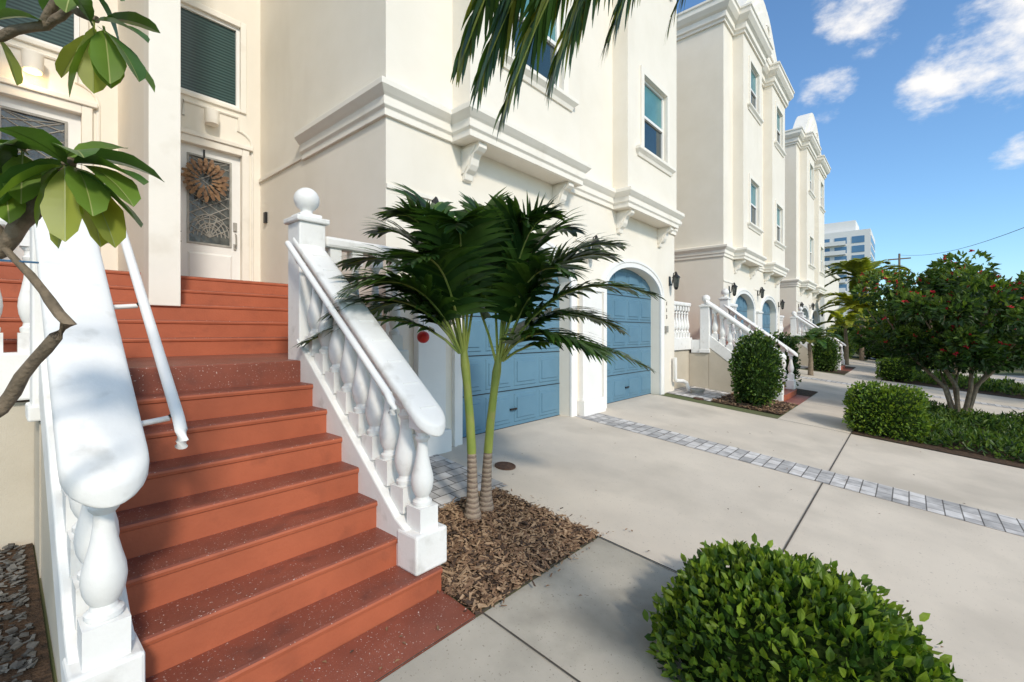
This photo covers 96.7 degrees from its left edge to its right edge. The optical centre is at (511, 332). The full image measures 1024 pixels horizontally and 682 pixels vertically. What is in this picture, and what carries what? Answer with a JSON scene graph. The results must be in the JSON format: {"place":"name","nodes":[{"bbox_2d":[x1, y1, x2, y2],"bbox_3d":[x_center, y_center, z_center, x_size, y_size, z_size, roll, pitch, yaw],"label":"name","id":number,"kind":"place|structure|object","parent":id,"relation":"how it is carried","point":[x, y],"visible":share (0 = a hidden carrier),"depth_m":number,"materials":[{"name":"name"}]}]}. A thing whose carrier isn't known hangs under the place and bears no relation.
{"place":"outdoors","nodes":[
{"label":"outdoors","id":0,"kind":"place"},
{"bbox_2d":[33,353,1023,681],"bbox_3d":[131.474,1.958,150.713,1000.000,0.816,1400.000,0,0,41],"label":"ground","id":1,"kind":"structure","parent":0,"point":[711,403],"depth_m":8.47,"materials":[{"name":"brown soil"}]},
{"bbox_2d":[0,543,52,681],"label":"gravel bed","id":2,"kind":"object","parent":1,"relation":"on","point":[40,671],"visible":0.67,"depth_m":2.57,"materials":[{"name":"stone"}]},
{"bbox_2d":[0,543,38,681],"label":"gravel stones","id":3,"kind":"object","parent":2,"relation":"on","point":[15,643],"visible":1,"depth_m":2.53,"materials":[{"name":"grey gravel"}]},
{"bbox_2d":[0,0,163,417],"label":"plumeria tree","id":4,"kind":"object","parent":1,"relation":"on","point":[63,195],"visible":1,"depth_m":1.28,"materials":[{"name":"green plant"}]},
{"bbox_2d":[0,187,474,681],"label":"staircase","id":5,"kind":"structure","parent":1,"relation":"on","point":[214,480],"depth_m":2.90,"materials":[{"name":"red paint"}]},
{"bbox_2d":[0,0,689,455],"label":"townhouse","id":6,"kind":"structure","parent":1,"relation":"on","point":[348,112],"depth_m":7.11,"materials":[{"name":"beige paint"}]},
{"bbox_2d":[0,0,88,52],"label":"window","id":7,"kind":"structure","parent":6,"relation":"in","point":[53,40],"depth_m":5.99,"materials":[{"name":"white glass"}]},
{"bbox_2d":[0,76,97,261],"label":"door","id":8,"kind":"structure","parent":6,"relation":"in","point":[71,130],"depth_m":5.99,"materials":[{"name":"white wood"}]},
{"bbox_2d":[181,0,245,114],"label":"window","id":9,"kind":"structure","parent":6,"relation":"in","point":[213,51],"depth_m":7.45,"materials":[{"name":"white glass"}]},
{"bbox_2d":[181,127,252,280],"bbox_3d":[-4.881,-1.955,7.396,0.160,2.440,1.190,0,0,41],"label":"door","id":10,"kind":"structure","parent":6,"relation":"in","point":[210,230],"depth_m":7.48,"materials":[{"name":"white wood"}]},
{"bbox_2d":[181,149,228,201],"bbox_3d":[-4.927,-2.525,7.316,0.125,0.860,0.677,0,0,41],"label":"wreath","id":11,"kind":"object","parent":10,"relation":"attached to","point":[220,187],"visible":1,"depth_m":7.29,"materials":[{"name":"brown wood"}]},
{"bbox_2d":[417,314,428,342],"bbox_3d":[-1.014,-0.215,5.197,0.140,0.670,0.144,0,0,41],"label":"hanging ornament","id":12,"kind":"object","parent":6,"relation":"hanging from","point":[423,336],"visible":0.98,"depth_m":5.15,"materials":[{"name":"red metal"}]},
{"bbox_2d":[463,260,559,437],"bbox_3d":[0.003,0.010,7.495,0.090,3.120,2.800,0,0,41],"label":"garage door","id":13,"kind":"structure","parent":6,"relation":"in","point":[528,390],"depth_m":7.54,"materials":[{"name":"blue paint"}]},
{"bbox_2d":[498,0,578,111],"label":"window","id":14,"kind":"structure","parent":6,"relation":"in","point":[562,96],"depth_m":7.37,"materials":[{"name":"clear glass"}]},
{"bbox_2d":[607,268,650,403],"bbox_3d":[2.632,0.010,10.509,0.090,3.120,2.800,0,0,41],"label":"garage door","id":15,"kind":"structure","parent":6,"relation":"in","point":[625,381],"depth_m":10.61,"materials":[{"name":"blue paint"}]},
{"bbox_2d":[635,64,675,176],"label":"window","id":16,"kind":"structure","parent":6,"relation":"in","point":[650,148],"depth_m":10.43,"materials":[{"name":"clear glass"}]},
{"bbox_2d":[429,454,506,507],"bbox_3d":[-1.112,1.607,4.825,1.360,0.144,1.690,0,0,41],"label":"paver patch","id":17,"kind":"object","parent":1,"relation":"on","point":[450,481],"visible":0.2,"depth_m":5.01,"materials":[{"name":"grey stone"}]},
{"bbox_2d":[438,486,598,614],"bbox_3d":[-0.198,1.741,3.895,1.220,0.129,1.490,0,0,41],"label":"mulch bed","id":18,"kind":"object","parent":1,"relation":"on","point":[491,580],"visible":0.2,"depth_m":3.70,"materials":[{"name":"brown wood"}]},
{"bbox_2d":[292,182,665,521],"bbox_3d":[-0.319,0.161,4.255,3.297,3.139,1.848,0,0,-9],"label":"palm tree","id":19,"kind":"object","parent":18,"relation":"on","point":[472,257],"visible":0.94,"depth_m":4.04,"materials":[{"name":"green plant"}]},
{"bbox_2d":[437,489,613,611],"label":"mulch chips","id":20,"kind":"object","parent":18,"relation":"on","point":[521,552],"visible":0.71,"depth_m":3.67,"materials":[{"name":"brown wood"}]},
{"bbox_2d":[379,537,682,681],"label":"walkway","id":21,"kind":"structure","parent":1,"relation":"on","point":[599,629],"depth_m":2.82,"materials":[{"name":"concrete"}]},
{"bbox_2d":[666,386,730,400],"bbox_3d":[4.912,1.592,12.104,1.290,0.116,1.900,0,0,41],"label":"paver patch","id":22,"kind":"object","parent":1,"relation":"on","point":[708,394],"visible":0.6,"depth_m":11.90,"materials":[{"name":"grey stone"}]},
{"bbox_2d":[690,388,704,392],"bbox_3d":[4.827,1.512,11.846,0.368,0.096,0.454,0,0,41],"label":"block","id":23,"kind":"object","parent":22,"relation":"on","point":[697,390],"visible":1,"depth_m":11.74,"materials":[{"name":"grey concrete"}]},
{"bbox_2d":[674,0,794,339],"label":"townhouse","id":24,"kind":"structure","parent":1,"relation":"on","point":[735,93],"depth_m":16.04,"materials":[{"name":"beige paint"}]},
{"bbox_2d":[735,295,746,336],"bbox_3d":[8.614,0.010,17.367,0.090,3.120,2.800,0,0,41],"label":"garage door","id":25,"kind":"structure","parent":24,"relation":"in","point":[742,305],"depth_m":17.76,"materials":[{"name":"blue paint"}]},
{"bbox_2d":[747,173,763,234],"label":"window","id":26,"kind":"structure","parent":24,"relation":"in","point":[752,224],"depth_m":17.17,"materials":[{"name":"white glass"}]},
{"bbox_2d":[747,55,763,125],"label":"window","id":27,"kind":"structure","parent":24,"relation":"in","point":[752,104],"depth_m":17.15,"materials":[{"name":"white glass"}]},
{"bbox_2d":[762,301,769,335],"bbox_3d":[11.244,0.010,20.381,0.090,3.120,2.800,0,0,41],"label":"garage door","id":28,"kind":"structure","parent":24,"relation":"in","point":[766,309],"depth_m":20.76,"materials":[{"name":"blue paint"}]},
{"bbox_2d":[774,200,785,249],"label":"window","id":29,"kind":"structure","parent":24,"relation":"in","point":[777,211],"depth_m":20.42,"materials":[{"name":"white glass"}]},
{"bbox_2d":[774,101,785,157],"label":"window","id":30,"kind":"structure","parent":24,"relation":"in","point":[777,117],"depth_m":20.41,"materials":[{"name":"white glass"}]},
{"bbox_2d":[674,289,809,404],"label":"staircase","id":31,"kind":"structure","parent":1,"relation":"on","point":[702,362],"depth_m":12.82,"materials":[{"name":"white paint"}]},
{"bbox_2d":[711,392,796,414],"bbox_3d":[5.967,1.726,11.183,1.490,0.158,1.900,0,0,41],"label":"mulch bed","id":32,"kind":"object","parent":1,"relation":"on","point":[752,407],"visible":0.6,"depth_m":10.75,"materials":[{"name":"wood"}]},
{"bbox_2d":[727,327,787,407],"bbox_3d":[5.781,0.847,10.777,1.220,1.996,1.222,0,0,41],"label":"upright shrub","id":33,"kind":"object","parent":32,"relation":"on","point":[755,366],"visible":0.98,"depth_m":10.50,"materials":[{"name":"green plant"}]},
{"bbox_2d":[642,533,962,681],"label":"boxwood hedge","id":34,"kind":"object","parent":1,"relation":"on","point":[756,613],"visible":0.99,"depth_m":2.45,"materials":[{"name":"green plant"}]},
{"bbox_2d":[780,113,830,335],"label":"townhouse","id":35,"kind":"structure","parent":1,"relation":"on","point":[807,168],"depth_m":25.88,"materials":[{"name":"beige paint"}]},
{"bbox_2d":[808,233,815,269],"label":"window","id":36,"kind":"structure","parent":35,"relation":"in","point":[810,265],"depth_m":27.25,"materials":[{"name":"white glass"}]},
{"bbox_2d":[808,159,815,199],"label":"window","id":37,"kind":"structure","parent":35,"relation":"in","point":[811,193],"depth_m":27.17,"materials":[{"name":"white glass"}]},
{"bbox_2d":[819,244,825,276],"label":"window","id":38,"kind":"structure","parent":35,"relation":"in","point":[823,274],"depth_m":30.39,"materials":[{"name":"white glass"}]},
{"bbox_2d":[820,178,825,213],"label":"window","id":39,"kind":"structure","parent":35,"relation":"in","point":[821,208],"depth_m":30.28,"materials":[{"name":"white glass"}]},
{"bbox_2d":[796,388,816,396],"bbox_3d":[8.413,1.741,13.767,1.220,0.129,1.490,0,0,41],"label":"mulch bed","id":40,"kind":"object","parent":1,"relation":"on","point":[808,393],"visible":0.4,"depth_m":13.53,"materials":[{"name":"soil"}]},
{"bbox_2d":[769,331,801,385],"bbox_3d":[8.318,0.877,14.120,1.136,1.878,1.133,0,0,41],"label":"upright shrub","id":41,"kind":"object","parent":40,"relation":"on","point":[787,341],"visible":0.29,"depth_m":13.83,"materials":[{"name":"green plant"}]},
{"bbox_2d":[780,307,852,370],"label":"staircase","id":42,"kind":"structure","parent":1,"relation":"on","point":[799,322],"depth_m":22.68,"materials":[{"name":"white paint"}]},
{"bbox_2d":[778,392,854,433],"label":"walkway","id":43,"kind":"structure","parent":1,"relation":"on","point":[820,412],"depth_m":10.54,"materials":[{"name":"concrete"}]},
{"bbox_2d":[788,327,847,375],"bbox_3d":[12.100,0.797,18.392,2.493,2.081,2.520,0,0,41],"label":"palm tree","id":44,"kind":"object","parent":1,"relation":"on","point":[814,335],"visible":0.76,"depth_m":18.22,"materials":[{"name":"green plant"}]},
{"bbox_2d":[805,368,848,373],"bbox_3d":[14.579,1.726,21.055,1.490,0.158,1.900,0,0,41],"label":"mulch bed","id":45,"kind":"object","parent":1,"relation":"on","point":[841,371],"visible":0.6,"depth_m":20.61,"materials":[{"name":"wood"}]},
{"bbox_2d":[807,334,842,371],"bbox_3d":[14.236,0.921,20.719,1.337,1.964,1.531,0,0,41],"label":"upright shrub","id":46,"kind":"object","parent":45,"relation":"on","point":[827,358],"visible":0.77,"depth_m":20.38,"materials":[{"name":"green plant"}]},
{"bbox_2d":[820,266,840,328],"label":"building","id":47,"kind":"structure","parent":1,"relation":"on","point":[833,287],"depth_m":54.01,"materials":[{"name":"beige paint"}]},
{"bbox_2d":[824,327,858,358],"bbox_3d":[19.347,0.690,27.458,2.687,2.156,2.563,0,0,41],"label":"garden shrub","id":48,"kind":"object","parent":1,"relation":"on","point":[852,346],"visible":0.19,"depth_m":26.78,"materials":[{"name":"green plant"}]},
{"bbox_2d":[815,310,873,364],"bbox_3d":[18.479,0.290,25.055,3.383,3.175,3.316,0,0,-2],"label":"palm tree","id":49,"kind":"object","parent":1,"relation":"on","point":[845,321],"visible":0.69,"depth_m":24.95,"materials":[{"name":"green plant"}]},
{"bbox_2d":[830,324,859,356],"bbox_3d":[23.348,0.558,32.093,3.419,2.556,3.329,0,0,41],"label":"garden shrub","id":50,"kind":"object","parent":1,"relation":"on","point":[850,329],"visible":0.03,"depth_m":31.53,"materials":[{"name":"green plant"}]},
{"bbox_2d":[824,220,874,315],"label":"apartment tower","id":51,"kind":"structure","parent":1,"relation":"on","point":[846,240],"depth_m":145.95,"materials":[{"name":"white concrete"}]},
{"bbox_2d":[835,256,846,260],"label":"window","id":52,"kind":"structure","parent":51,"relation":"in","point":[840,257],"depth_m":146.32,"materials":[{"name":"blue glass"}]},
{"bbox_2d":[835,246,846,252],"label":"window","id":53,"kind":"structure","parent":51,"relation":"in","point":[837,248],"depth_m":146.50,"materials":[{"name":"blue glass"}]},
{"bbox_2d":[835,237,846,243],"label":"window","id":54,"kind":"structure","parent":51,"relation":"in","point":[844,238],"depth_m":146.32,"materials":[{"name":"blue glass"}]},
{"bbox_2d":[839,284,846,290],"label":"window","id":55,"kind":"structure","parent":51,"relation":"in","point":[840,285],"depth_m":145.96,"materials":[{"name":"blue glass"}]},
{"bbox_2d":[852,254,864,258],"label":"window","id":56,"kind":"structure","parent":51,"relation":"in","point":[863,255],"depth_m":143.37,"materials":[{"name":"blue glass"}]},
{"bbox_2d":[852,245,864,252],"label":"window","id":57,"kind":"structure","parent":51,"relation":"in","point":[858,248],"depth_m":143.46,"materials":[{"name":"blue glass"}]},
{"bbox_2d":[852,235,864,242],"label":"window","id":58,"kind":"structure","parent":51,"relation":"in","point":[855,239],"depth_m":143.46,"materials":[{"name":"blue glass"}]},
{"bbox_2d":[818,292,890,360],"bbox_3d":[22.588,-0.388,29.375,5.062,4.593,4.889,0,0,41],"label":"palm tree","id":59,"kind":"object","parent":1,"relation":"on","point":[855,306],"visible":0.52,"depth_m":29.29,"materials":[{"name":"green plant"}]},
{"bbox_2d":[845,368,881,379],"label":"walkway","id":60,"kind":"structure","parent":1,"relation":"on","point":[863,373],"depth_m":20.75,"materials":[{"name":"concrete"}]},
{"bbox_2d":[824,257,916,328],"bbox_3d":[26.861,-1.884,34.718,6.054,7.519,5.986,0,0,41],"label":"palm tree","id":61,"kind":"object","parent":1,"relation":"on","point":[855,267],"visible":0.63,"depth_m":34.52,"materials":[{"name":"green plant"}]},
{"bbox_2d":[856,335,889,359],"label":"garden shrub","id":62,"kind":"object","parent":1,"relation":"on","point":[867,354],"visible":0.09,"depth_m":30.71,"materials":[{"name":"green plant"}]},
{"bbox_2d":[867,358,884,362],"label":"walkway","id":63,"kind":"structure","parent":1,"relation":"on","point":[872,359],"depth_m":30.88,"materials":[{"name":"concrete"}]},
{"bbox_2d":[886,348,951,369],"bbox_3d":[24.373,0.906,26.647,4.231,2.702,3.925,0,0,41],"label":"garden shrub","id":64,"kind":"object","parent":1,"relation":"on","point":[933,367],"visible":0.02,"depth_m":26.02,"materials":[{"name":"green plant"}]},
{"bbox_2d":[852,421,1023,467],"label":"planting bed","id":65,"kind":"object","parent":1,"relation":"on","point":[979,455],"visible":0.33,"depth_m":8.16,"materials":[{"name":"soil"}]},
{"bbox_2d":[842,380,934,441],"bbox_3d":[7.407,1.521,9.016,1.438,1.118,1.420,0,0,41],"label":"clipped hedge","id":66,"kind":"object","parent":65,"relation":"on","point":[889,409],"visible":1,"depth_m":8.66,"materials":[{"name":"green plant"}]},
{"bbox_2d":[848,249,1023,411],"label":"flowering tree","id":67,"kind":"object","parent":65,"relation":"on","point":[943,312],"visible":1,"depth_m":10.47,"materials":[{"name":"green plant"}]},
{"bbox_2d":[862,399,1023,462],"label":"ground cover","id":68,"kind":"object","parent":65,"relation":"on","point":[950,426],"visible":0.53,"depth_m":8.81,"materials":[{"name":"green plant"}]},
{"bbox_2d":[882,377,1023,398],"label":"planting bed","id":69,"kind":"object","parent":1,"relation":"on","point":[997,393],"visible":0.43,"depth_m":17.67,"materials":[{"name":"soil"}]},
{"bbox_2d":[875,357,919,381],"bbox_3d":[15.871,1.492,18.807,1.452,1.022,1.478,0,0,41],"label":"clipped hedge","id":70,"kind":"object","parent":69,"relation":"on","point":[892,369],"visible":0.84,"depth_m":18.48,"materials":[{"name":"green plant"}]},
{"bbox_2d":[868,308,979,374],"bbox_3d":[19.646,-0.013,20.538,5.849,4.557,5.199,0,0,41],"label":"flowering tree","id":71,"kind":"object","parent":69,"relation":"on","point":[954,373],"depth_m":21.85,"materials":[{"name":"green plant"}]},
{"bbox_2d":[908,368,1023,396],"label":"ground cover","id":72,"kind":"object","parent":69,"relation":"on","point":[1006,386],"visible":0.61,"depth_m":18.23,"materials":[{"name":"green plant"}]},
{"bbox_2d":[888,227,1023,275],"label":"utility pole","id":73,"kind":"object","parent":1,"relation":"on","point":[899,258],"visible":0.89,"depth_m":61.75,"materials":[{"name":"brown wood"}]},
{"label":"planting bed","id":74,"kind":"structure","parent":1,"relation":"on","visible":0},
{"bbox_2d":[450,0,685,141],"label":"palm tree","id":75,"kind":"object","parent":74,"relation":"on","point":[541,16],"visible":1,"depth_m":2.40,"materials":[{"name":"green plant"}]},
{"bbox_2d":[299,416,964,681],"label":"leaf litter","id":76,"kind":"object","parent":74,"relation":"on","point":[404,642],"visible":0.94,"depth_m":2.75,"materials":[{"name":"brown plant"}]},
{"bbox_2d":[438,394,1023,681],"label":"driveway","id":77,"kind":"structure","parent":0,"point":[668,503],"depth_m":5.08,"materials":[{"name":"concrete"}]},
{"bbox_2d":[495,461,515,469],"bbox_3d":[-0.084,1.637,5.593,0.260,0.046,0.260,0,0,41],"label":"drain cover","id":78,"kind":"object","parent":77,"relation":"on","point":[502,465],"visible":1,"depth_m":5.58,"materials":[{"name":"metal"}]},
{"bbox_2d":[374,402,1023,681],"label":"pavement joint","id":79,"kind":"object","parent":77,"relation":"on","point":[576,679],"visible":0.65,"depth_m":3.38,"materials":[{"name":"grey concrete"}]},
{"bbox_2d":[576,413,1023,536],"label":"paver strip","id":80,"kind":"object","parent":77,"relation":"on","point":[1012,525],"visible":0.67,"depth_m":6.08,"materials":[{"name":"grey stone"}]},
{"bbox_2d":[677,0,1023,310],"label":"sky","id":81,"kind":"structure","parent":0,"point":[917,106],"materials":[{"name":"blue"}]},
{"bbox_2d":[795,369,1023,416],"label":"driveway","id":82,"kind":"structure","parent":0,"point":[824,387],"depth_m":15.66,"materials":[{"name":"concrete"}]},
{"bbox_2d":[796,376,1023,409],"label":"paver strip","id":83,"kind":"object","parent":82,"relation":"on","point":[1011,407],"depth_m":14.88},
{"bbox_2d":[845,359,1023,383],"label":"driveway","id":84,"kind":"structure","parent":0,"point":[874,367],"depth_m":24.97,"materials":[{"name":"concrete"}]},
{"bbox_2d":[850,362,1023,380],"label":"paver strip","id":85,"kind":"object","parent":84,"relation":"on","point":[933,372],"depth_m":26.26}
]}

